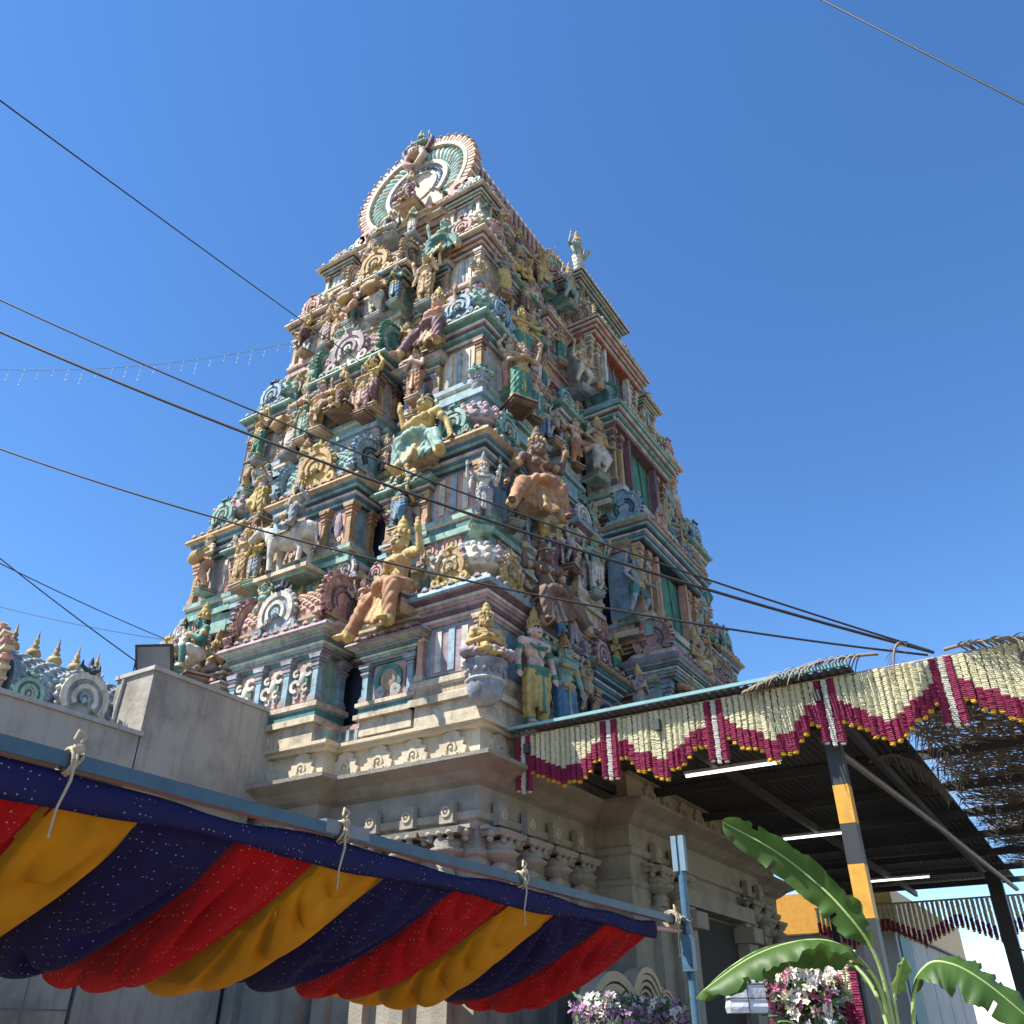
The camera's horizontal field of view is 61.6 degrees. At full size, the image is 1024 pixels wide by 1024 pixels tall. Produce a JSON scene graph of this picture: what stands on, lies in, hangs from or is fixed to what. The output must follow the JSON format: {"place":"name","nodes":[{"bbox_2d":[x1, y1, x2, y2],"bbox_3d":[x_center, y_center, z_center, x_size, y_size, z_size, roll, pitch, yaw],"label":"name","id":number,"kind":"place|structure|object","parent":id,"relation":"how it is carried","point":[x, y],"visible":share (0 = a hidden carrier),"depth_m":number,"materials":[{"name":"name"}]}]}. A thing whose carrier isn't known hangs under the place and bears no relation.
{"place":"outdoors","nodes":[
{"label":"outdoors","id":0,"kind":"place"},
{"bbox_2d":[0,0,1023,1023],"label":"sky","id":1,"kind":"structure","parent":0,"point":[804,224],"materials":[{"name":"blue"}]},
{"bbox_2d":[776,891,977,1023],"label":"building","id":2,"kind":"structure","parent":0,"point":[936,1004],"depth_m":29.99,"materials":[{"name":"paint"}]},
{"bbox_2d":[821,0,1023,104],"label":"cable","id":3,"kind":"object","parent":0,"point":[941,61],"visible":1,"depth_m":14.19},
{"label":"pavement","id":4,"kind":"structure","parent":0,"visible":0},
{"bbox_2d":[572,967,685,1023],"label":"carved arches","id":5,"kind":"structure","parent":4,"relation":"on","point":[637,981],"depth_m":13.46,"materials":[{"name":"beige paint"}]},
{"bbox_2d":[568,990,691,1023],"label":"flower arrangement","id":6,"kind":"object","parent":4,"relation":"on","point":[622,1009],"visible":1,"depth_m":11.99,"materials":[{"name":"purple plant"}]},
{"bbox_2d":[670,835,700,1023],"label":"post","id":7,"kind":"object","parent":4,"relation":"on","point":[680,867],"visible":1,"depth_m":11.32,"materials":[{"name":"blue metal"}]},
{"bbox_2d":[0,733,682,925],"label":"rail","id":8,"kind":"object","parent":7,"relation":"attached to","point":[32,752],"visible":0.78,"depth_m":6.07,"materials":[{"name":"metal"}]},
{"bbox_2d":[47,729,88,838],"bbox_3d":[-2.553,1.549,4.875,0.190,0.618,0.124,-18,-36,27],"label":"rope tie","id":9,"kind":"object","parent":8,"relation":"attached to","point":[76,749],"visible":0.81,"depth_m":4.89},
{"bbox_2d":[0,756,656,1012],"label":"draped cloth","id":10,"kind":"object","parent":8,"relation":"hanging from","point":[105,887],"visible":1,"depth_m":6.46,"materials":[{"name":"multicoloured fabric"}]},
{"bbox_2d":[725,980,768,1023],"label":"wrapped speaker","id":11,"kind":"object","parent":4,"relation":"on","point":[750,999],"visible":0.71,"depth_m":8.23},
{"bbox_2d":[507,647,1023,1023],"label":"canopy","id":12,"kind":"object","parent":4,"relation":"on","point":[886,819],"visible":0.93,"depth_m":17.22,"materials":[{"name":"metal"}]},
{"bbox_2d":[0,448,927,655],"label":"cable","id":13,"kind":"object","parent":12,"relation":"attached to","point":[548,597],"visible":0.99,"depth_m":12.03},
{"bbox_2d":[0,299,929,649],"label":"cable","id":14,"kind":"object","parent":12,"relation":"attached to","point":[460,491],"visible":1,"depth_m":12.22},
{"bbox_2d":[0,331,933,653],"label":"cable","id":15,"kind":"object","parent":12,"relation":"attached to","point":[466,511],"visible":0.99,"depth_m":12.01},
{"bbox_2d":[515,735,532,794],"bbox_3d":[0.191,4.117,13.972,0.335,0.933,0.129,-18,-36,27],"label":"flower strip","id":16,"kind":"object","parent":12,"relation":"hanging from","point":[527,776],"visible":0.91,"depth_m":13.88,"materials":[{"name":"purple plant"}]},
{"bbox_2d":[522,719,609,787],"bbox_3d":[0.862,3.888,13.640,1.620,0.948,0.134,-18,-36,27],"label":"flower valance","id":17,"kind":"object","parent":12,"relation":"hanging from","point":[565,771],"visible":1,"depth_m":13.63,"materials":[{"name":"beige plant"}]},
{"bbox_2d":[599,719,621,780],"bbox_3d":[1.512,3.680,13.267,0.335,0.933,0.129,-18,-36,27],"label":"flower strip","id":18,"kind":"object","parent":12,"relation":"hanging from","point":[607,744],"visible":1,"depth_m":13.23,"materials":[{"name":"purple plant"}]},
{"bbox_2d":[610,700,709,781],"bbox_3d":[2.255,3.493,12.867,1.780,1.091,0.146,-18,-36,27],"label":"flower valance","id":19,"kind":"object","parent":12,"relation":"hanging from","point":[674,749],"visible":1,"depth_m":12.86,"materials":[{"name":"beige plant"}]},
{"bbox_2d":[702,699,730,763],"bbox_3d":[2.970,3.199,12.490,0.335,0.933,0.129,-18,-36,27],"label":"flower strip","id":20,"kind":"object","parent":12,"relation":"hanging from","point":[715,721],"visible":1,"depth_m":12.45,"materials":[{"name":"purple plant"}]},
{"bbox_2d":[683,753,781,777],"bbox_3d":[3.740,4.210,14.697,1.720,0.442,0.070,-18,-36,27],"label":"tube light","id":21,"kind":"object","parent":12,"relation":"attached to","point":[731,767],"visible":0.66,"depth_m":14.60,"materials":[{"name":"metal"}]},
{"bbox_2d":[710,678,824,763],"bbox_3d":[3.670,3.017,12.118,1.680,1.070,0.142,-18,-36,27],"label":"flower valance","id":22,"kind":"object","parent":12,"relation":"hanging from","point":[744,736],"visible":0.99,"depth_m":12.12,"materials":[{"name":"beige plant"}]},
{"bbox_2d":[741,652,877,700],"bbox_3d":[4.155,2.286,11.985,1.881,0.393,0.771,-15,-35,22],"label":"palm frond","id":23,"kind":"object","parent":12,"relation":"on","point":[818,662],"visible":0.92,"depth_m":11.98,"materials":[{"name":"brown plant"}]},
{"bbox_2d":[812,678,847,746],"bbox_3d":[4.342,2.746,11.758,0.335,0.933,0.129,-18,-36,27],"label":"flower strip","id":24,"kind":"object","parent":12,"relation":"hanging from","point":[840,726],"visible":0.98,"depth_m":11.71,"materials":[{"name":"purple plant"}]},
{"bbox_2d":[814,903,886,951],"bbox_3d":[11.024,13.517,27.857,2.156,1.341,0.158,-18,-36,27],"label":"flower valance","id":25,"kind":"object","parent":12,"relation":"hanging from","point":[882,925],"visible":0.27,"depth_m":27.83,"materials":[{"name":"red plant"}]},
{"bbox_2d":[820,656,940,745],"bbox_3d":[4.998,2.573,11.409,1.580,1.061,0.149,-18,-36,27],"label":"flower valance","id":26,"kind":"object","parent":12,"relation":"hanging from","point":[879,724],"visible":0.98,"depth_m":11.41,"materials":[{"name":"beige plant"}]},
{"bbox_2d":[868,753,954,806],"bbox_3d":[6.569,4.439,14.195,1.198,0.875,0.677,-2,-32,3],"label":"palm frond","id":27,"kind":"object","parent":12,"relation":"hanging from","point":[945,792],"visible":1,"depth_m":14.34,"materials":[{"name":"brown plant"}]},
{"bbox_2d":[881,898,959,947],"bbox_3d":[12.845,12.916,26.885,2.156,1.341,0.158,-18,-36,27],"label":"flower valance","id":28,"kind":"object","parent":12,"relation":"hanging from","point":[927,926],"visible":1,"depth_m":26.89,"materials":[{"name":"beige plant"}]},
{"bbox_2d":[880,705,976,788],"bbox_3d":[5.962,3.403,12.376,1.453,1.094,0.746,14,-34,-21],"label":"palm frond","id":29,"kind":"object","parent":12,"relation":"hanging from","point":[933,741],"visible":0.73,"depth_m":12.53,"materials":[{"name":"brown plant"}]},
{"bbox_2d":[858,644,1023,870],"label":"palm thatch","id":30,"kind":"object","parent":12,"relation":"on","point":[1008,763],"visible":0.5,"depth_m":15.73,"materials":[{"name":"brown plant"}]},
{"bbox_2d":[927,655,970,727],"bbox_3d":[5.629,2.321,11.071,0.335,0.933,0.129,-18,-36,27],"label":"flower strip","id":31,"kind":"object","parent":12,"relation":"hanging from","point":[946,715],"visible":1,"depth_m":11.04,"materials":[{"name":"purple plant"}]},
{"bbox_2d":[937,641,1023,722],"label":"flower valance","id":32,"kind":"object","parent":12,"relation":"hanging from","point":[984,693],"visible":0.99,"depth_m":10.86,"materials":[{"name":"beige plant"}]},
{"bbox_2d":[943,632,1023,658],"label":"palm frond","id":33,"kind":"object","parent":12,"relation":"on","point":[994,640],"visible":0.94,"depth_m":11.04,"materials":[{"name":"brown plant"}]},
{"bbox_2d":[953,893,1023,942],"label":"flower valance","id":34,"kind":"object","parent":12,"relation":"hanging from","point":[992,920],"visible":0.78,"depth_m":26.08,"materials":[{"name":"beige plant"}]},
{"bbox_2d":[761,966,850,1023],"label":"flower arrangement","id":35,"kind":"object","parent":4,"relation":"on","point":[794,991],"visible":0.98,"depth_m":8.21,"materials":[{"name":"white plant"}]},
{"bbox_2d":[764,950,871,1023],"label":"garland bunch","id":36,"kind":"object","parent":4,"relation":"on","point":[857,1009],"visible":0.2,"depth_m":8.29,"materials":[{"name":"pink plant"}]},
{"bbox_2d":[696,817,1023,1023],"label":"banana plant","id":37,"kind":"object","parent":4,"relation":"on","point":[808,878],"visible":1,"depth_m":5.00,"materials":[{"name":"green plant"}]},
{"label":"ground","id":38,"kind":"structure","parent":0,"visible":0},
{"bbox_2d":[0,665,271,1023],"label":"concrete building","id":39,"kind":"structure","parent":38,"relation":"on","point":[166,723],"depth_m":13.60,"materials":[{"name":"concrete"}]},
{"bbox_2d":[0,621,115,720],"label":"roof shrine","id":40,"kind":"object","parent":39,"relation":"on","point":[75,685],"visible":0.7,"depth_m":13.59,"materials":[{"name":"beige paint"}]},
{"bbox_2d":[132,644,175,671],"bbox_3d":[-6.142,2.587,14.750,0.708,0.584,0.347,-2,-32,3],"label":"floodlight","id":41,"kind":"object","parent":39,"relation":"attached to","point":[148,655],"visible":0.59,"depth_m":14.72,"materials":[{"name":"black metal"}]},
{"bbox_2d":[160,132,794,1023],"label":"temple tower","id":42,"kind":"structure","parent":38,"relation":"on","point":[382,730],"depth_m":17.37,"materials":[{"name":"grey stone"}]},
{"bbox_2d":[0,100,363,364],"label":"cable","id":43,"kind":"object","parent":42,"relation":"attached to","point":[24,118],"visible":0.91,"depth_m":12.94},
{"bbox_2d":[174,602,217,683],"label":"statue","id":44,"kind":"object","parent":42,"relation":"on","point":[192,651],"visible":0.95,"depth_m":17.82,"materials":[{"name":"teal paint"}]},
{"bbox_2d":[188,535,217,598],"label":"statue","id":45,"kind":"object","parent":42,"relation":"on","point":[203,559],"visible":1,"depth_m":20.02,"materials":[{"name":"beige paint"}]},
{"bbox_2d":[198,628,225,673],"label":"statue","id":46,"kind":"object","parent":42,"relation":"on","point":[213,660],"visible":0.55,"depth_m":18.29,"materials":[{"name":"paint"}]},
{"bbox_2d":[227,524,256,597],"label":"statue","id":47,"kind":"object","parent":42,"relation":"on","point":[240,569],"visible":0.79,"depth_m":18.83,"materials":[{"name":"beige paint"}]},
{"bbox_2d":[241,539,264,592],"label":"statue","id":48,"kind":"object","parent":42,"relation":"on","point":[255,557],"visible":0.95,"depth_m":18.35,"materials":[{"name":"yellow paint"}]},
{"bbox_2d":[246,461,272,523],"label":"statue","id":49,"kind":"object","parent":42,"relation":"on","point":[255,505],"visible":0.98,"depth_m":20.62,"materials":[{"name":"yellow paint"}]},
{"bbox_2d":[248,403,271,467],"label":"statue","id":50,"kind":"object","parent":42,"relation":"on","point":[256,458],"visible":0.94,"depth_m":22.23,"materials":[{"name":"beige paint"}]},
{"bbox_2d":[271,404,295,461],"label":"statue","id":51,"kind":"object","parent":42,"relation":"on","point":[278,426],"visible":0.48,"depth_m":21.58,"materials":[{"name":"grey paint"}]},
{"bbox_2d":[248,519,324,592],"bbox_3d":[-4.743,0.773,18.062,1.929,1.575,0.725,-18,-36,27],"label":"bull statue","id":52,"kind":"object","parent":42,"relation":"on","point":[298,574],"visible":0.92,"depth_m":17.72,"materials":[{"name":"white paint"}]},
{"bbox_2d":[273,470,309,525],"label":"statue","id":53,"kind":"object","parent":52,"relation":"on","point":[294,506],"visible":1,"depth_m":18.05,"materials":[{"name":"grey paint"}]},
{"bbox_2d":[280,412,301,463],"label":"statue","id":54,"kind":"object","parent":42,"relation":"on","point":[288,443],"visible":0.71,"depth_m":21.13,"materials":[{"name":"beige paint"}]},
{"bbox_2d":[292,389,314,448],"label":"statue","id":55,"kind":"object","parent":42,"relation":"on","point":[300,437],"visible":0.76,"depth_m":20.80,"materials":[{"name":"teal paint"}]},
{"bbox_2d":[294,309,314,359],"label":"statue","id":56,"kind":"object","parent":42,"relation":"on","point":[302,352],"visible":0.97,"depth_m":24.23,"materials":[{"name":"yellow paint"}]},
{"bbox_2d":[302,377,333,440],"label":"statue","id":57,"kind":"object","parent":42,"relation":"on","point":[321,430],"visible":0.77,"depth_m":20.45,"materials":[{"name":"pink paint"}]},
{"bbox_2d":[317,303,336,350],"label":"statue","id":58,"kind":"object","parent":42,"relation":"on","point":[325,330],"visible":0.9,"depth_m":23.87,"materials":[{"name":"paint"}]},
{"bbox_2d":[321,363,354,425],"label":"statue","id":59,"kind":"object","parent":42,"relation":"on","point":[337,405],"visible":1,"depth_m":20.12,"materials":[{"name":"paint"}]},
{"bbox_2d":[350,361,375,425],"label":"statue","id":60,"kind":"object","parent":42,"relation":"on","point":[362,415],"visible":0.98,"depth_m":19.89,"materials":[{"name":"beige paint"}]},
{"bbox_2d":[360,352,385,415],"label":"statue","id":61,"kind":"object","parent":42,"relation":"on","point":[376,368],"visible":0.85,"depth_m":19.99,"materials":[{"name":"yellow paint"}]},
{"bbox_2d":[360,271,387,326],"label":"statue","id":62,"kind":"object","parent":42,"relation":"on","point":[375,292],"visible":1,"depth_m":22.47,"materials":[{"name":"paint"}]},
{"bbox_2d":[332,515,424,643],"bbox_3d":[-2.331,1.152,15.944,1.729,2.563,1.077,-24,-39,34],"label":"statue","id":63,"kind":"object","parent":42,"relation":"on","point":[384,600],"visible":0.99,"depth_m":15.56,"materials":[{"name":"stone"}]},
{"bbox_2d":[375,432,394,480],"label":"statue","id":64,"kind":"object","parent":42,"relation":"on","point":[385,455],"visible":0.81,"depth_m":19.01,"materials":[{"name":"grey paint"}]},
{"bbox_2d":[370,210,401,251],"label":"statue","id":65,"kind":"object","parent":42,"relation":"on","point":[387,236],"visible":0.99,"depth_m":24.62,"materials":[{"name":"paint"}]},
{"bbox_2d":[385,264,408,311],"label":"statue","id":66,"kind":"object","parent":42,"relation":"on","point":[394,302],"visible":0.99,"depth_m":22.38,"materials":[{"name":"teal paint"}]},
{"bbox_2d":[386,465,412,536],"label":"statue","id":67,"kind":"object","parent":42,"relation":"on","point":[399,503],"visible":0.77,"depth_m":17.38,"materials":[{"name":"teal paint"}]},
{"bbox_2d":[391,170,426,219],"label":"statue","id":68,"kind":"object","parent":42,"relation":"on","point":[405,199],"visible":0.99,"depth_m":26.08,"materials":[{"name":"purple paint"}]},
{"bbox_2d":[403,347,425,407],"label":"statue","id":69,"kind":"object","parent":42,"relation":"on","point":[415,363],"visible":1,"depth_m":19.78,"materials":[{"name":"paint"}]},
{"bbox_2d":[385,393,452,475],"bbox_3d":[-1.807,-1.752,17.827,1.691,2.276,1.053,-22,-38,31],"label":"statue","id":70,"kind":"object","parent":42,"relation":"on","point":[417,443],"visible":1,"depth_m":17.54,"materials":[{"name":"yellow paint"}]},
{"bbox_2d":[389,283,457,359],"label":"statue","id":71,"kind":"object","parent":42,"relation":"on","point":[428,333],"visible":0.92,"depth_m":20.21,"materials":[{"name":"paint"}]},
{"bbox_2d":[412,251,441,314],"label":"statue","id":72,"kind":"object","parent":42,"relation":"on","point":[424,275],"visible":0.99,"depth_m":22.02,"materials":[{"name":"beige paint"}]},
{"bbox_2d":[421,218,461,261],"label":"statue","id":73,"kind":"object","parent":42,"relation":"on","point":[443,239],"visible":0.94,"depth_m":22.59,"materials":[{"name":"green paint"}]},
{"bbox_2d":[466,258,490,292],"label":"statue","id":74,"kind":"object","parent":42,"relation":"on","point":[479,272],"visible":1,"depth_m":21.41,"materials":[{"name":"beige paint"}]},
{"bbox_2d":[468,363,494,390],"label":"statue","id":75,"kind":"object","parent":42,"relation":"on","point":[475,371],"visible":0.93,"depth_m":18.97,"materials":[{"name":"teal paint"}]},
{"bbox_2d":[466,452,501,540],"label":"statue","id":76,"kind":"object","parent":42,"relation":"on","point":[483,477],"visible":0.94,"depth_m":16.36,"materials":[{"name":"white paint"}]},
{"bbox_2d":[459,600,516,706],"bbox_3d":[-0.427,2.285,14.205,0.965,1.853,0.830,7,-32,-11],"label":"statue","id":77,"kind":"object","parent":42,"relation":"on","point":[485,664],"visible":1,"depth_m":13.84,"materials":[{"name":"grey stone"}]},
{"bbox_2d":[494,248,517,301],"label":"statue","id":78,"kind":"object","parent":42,"relation":"on","point":[505,291],"visible":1,"depth_m":22.12,"materials":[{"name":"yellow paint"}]},
{"bbox_2d":[496,333,517,401],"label":"statue","id":79,"kind":"object","parent":42,"relation":"on","point":[506,366],"visible":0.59,"depth_m":19.64,"materials":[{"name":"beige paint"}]},
{"bbox_2d":[498,450,528,534],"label":"statue","id":80,"kind":"object","parent":42,"relation":"on","point":[518,521],"visible":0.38,"depth_m":16.97,"materials":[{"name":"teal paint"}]},
{"bbox_2d":[499,342,543,421],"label":"statue","id":81,"kind":"object","parent":42,"relation":"on","point":[520,404],"visible":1,"depth_m":19.05,"materials":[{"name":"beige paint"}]},
{"bbox_2d":[511,244,534,283],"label":"statue","id":82,"kind":"object","parent":42,"relation":"on","point":[523,269],"visible":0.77,"depth_m":23.38,"materials":[{"name":"yellow stone"}]},
{"bbox_2d":[511,305,548,356],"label":"statue","id":83,"kind":"object","parent":42,"relation":"on","point":[520,331],"visible":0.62,"depth_m":21.15,"materials":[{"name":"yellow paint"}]},
{"bbox_2d":[511,606,558,738],"bbox_3d":[0.334,2.764,14.998,0.927,2.382,0.656,22,-38,-31],"label":"statue","id":84,"kind":"object","parent":42,"relation":"on","point":[534,673],"visible":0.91,"depth_m":14.73,"materials":[{"name":"paint"}]},
{"bbox_2d":[526,369,550,427],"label":"statue","id":85,"kind":"object","parent":42,"relation":"on","point":[535,417],"visible":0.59,"depth_m":20.43,"materials":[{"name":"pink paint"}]},
{"bbox_2d":[504,426,573,524],"bbox_3d":[0.449,-0.855,17.099,1.691,2.507,1.053,18,-36,-27],"label":"statue","id":86,"kind":"object","parent":42,"relation":"on","point":[539,492],"visible":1,"depth_m":16.75,"materials":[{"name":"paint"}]},
{"bbox_2d":[531,247,557,290],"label":"statue","id":87,"kind":"object","parent":42,"relation":"on","point":[542,267],"visible":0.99,"depth_m":26.52,"materials":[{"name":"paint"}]},
{"bbox_2d":[535,515,563,553],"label":"statue","id":88,"kind":"object","parent":42,"relation":"on","point":[545,530],"visible":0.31,"depth_m":17.83,"materials":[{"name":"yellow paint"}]},
{"bbox_2d":[546,404,565,453],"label":"statue","id":89,"kind":"object","parent":42,"relation":"on","point":[559,442],"visible":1,"depth_m":21.65,"materials":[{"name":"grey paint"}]},
{"bbox_2d":[530,610,585,749],"bbox_3d":[0.703,3.074,15.530,1.323,2.375,0.632,22,-38,-31],"label":"statue","id":90,"kind":"object","parent":42,"relation":"on","point":[564,698],"visible":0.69,"depth_m":15.52,"materials":[{"name":"green paint"}]},
{"bbox_2d":[551,524,567,582],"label":"statue","id":91,"kind":"object","parent":42,"relation":"on","point":[560,555],"visible":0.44,"depth_m":19.09,"materials":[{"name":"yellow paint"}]},
{"bbox_2d":[520,535,602,637],"bbox_3d":[0.846,1.396,16.164,1.503,2.023,0.936,16,-35,-25],"label":"statue","id":92,"kind":"object","parent":42,"relation":"on","point":[547,572],"visible":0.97,"depth_m":15.87,"materials":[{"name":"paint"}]},
{"bbox_2d":[550,327,572,370],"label":"statue","id":93,"kind":"object","parent":42,"relation":"on","point":[562,344],"visible":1,"depth_m":24.41,"materials":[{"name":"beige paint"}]},
{"bbox_2d":[558,523,581,577],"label":"statue","id":94,"kind":"object","parent":42,"relation":"on","point":[573,568],"visible":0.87,"depth_m":19.15,"materials":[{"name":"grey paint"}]},
{"bbox_2d":[555,261,586,312],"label":"statue","id":95,"kind":"object","parent":42,"relation":"on","point":[570,303],"visible":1,"depth_m":26.50,"materials":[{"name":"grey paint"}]},
{"bbox_2d":[558,414,592,473],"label":"statue","id":96,"kind":"object","parent":42,"relation":"on","point":[579,446],"visible":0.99,"depth_m":22.07,"materials":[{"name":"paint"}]},
{"bbox_2d":[568,229,590,269],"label":"statue","id":97,"kind":"object","parent":42,"relation":"on","point":[578,258],"visible":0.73,"depth_m":29.99,"materials":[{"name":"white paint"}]},
{"bbox_2d":[569,337,604,401],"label":"statue","id":98,"kind":"object","parent":42,"relation":"on","point":[581,391],"visible":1,"depth_m":24.07,"materials":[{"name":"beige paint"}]},
{"bbox_2d":[579,656,596,718],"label":"statue","id":99,"kind":"object","parent":42,"relation":"on","point":[586,673],"visible":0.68,"depth_m":16.78,"materials":[{"name":"beige paint"}]},
{"bbox_2d":[581,527,610,601],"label":"statue","id":100,"kind":"object","parent":42,"relation":"on","point":[596,573],"visible":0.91,"depth_m":19.76,"materials":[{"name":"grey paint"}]},
{"bbox_2d":[581,414,619,488],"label":"statue","id":101,"kind":"object","parent":42,"relation":"on","point":[598,476],"visible":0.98,"depth_m":22.28,"materials":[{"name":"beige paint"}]},
{"bbox_2d":[617,546,664,626],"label":"statue","id":102,"kind":"object","parent":42,"relation":"on","point":[636,586],"visible":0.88,"depth_m":20.17,"materials":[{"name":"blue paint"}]},
{"bbox_2d":[630,663,654,706],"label":"statue","id":103,"kind":"object","parent":42,"relation":"on","point":[639,687],"visible":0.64,"depth_m":17.60,"materials":[{"name":"purple paint"}]},
{"bbox_2d":[690,624,718,684],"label":"statue","id":104,"kind":"object","parent":42,"relation":"on","point":[695,650],"visible":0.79,"depth_m":20.21,"materials":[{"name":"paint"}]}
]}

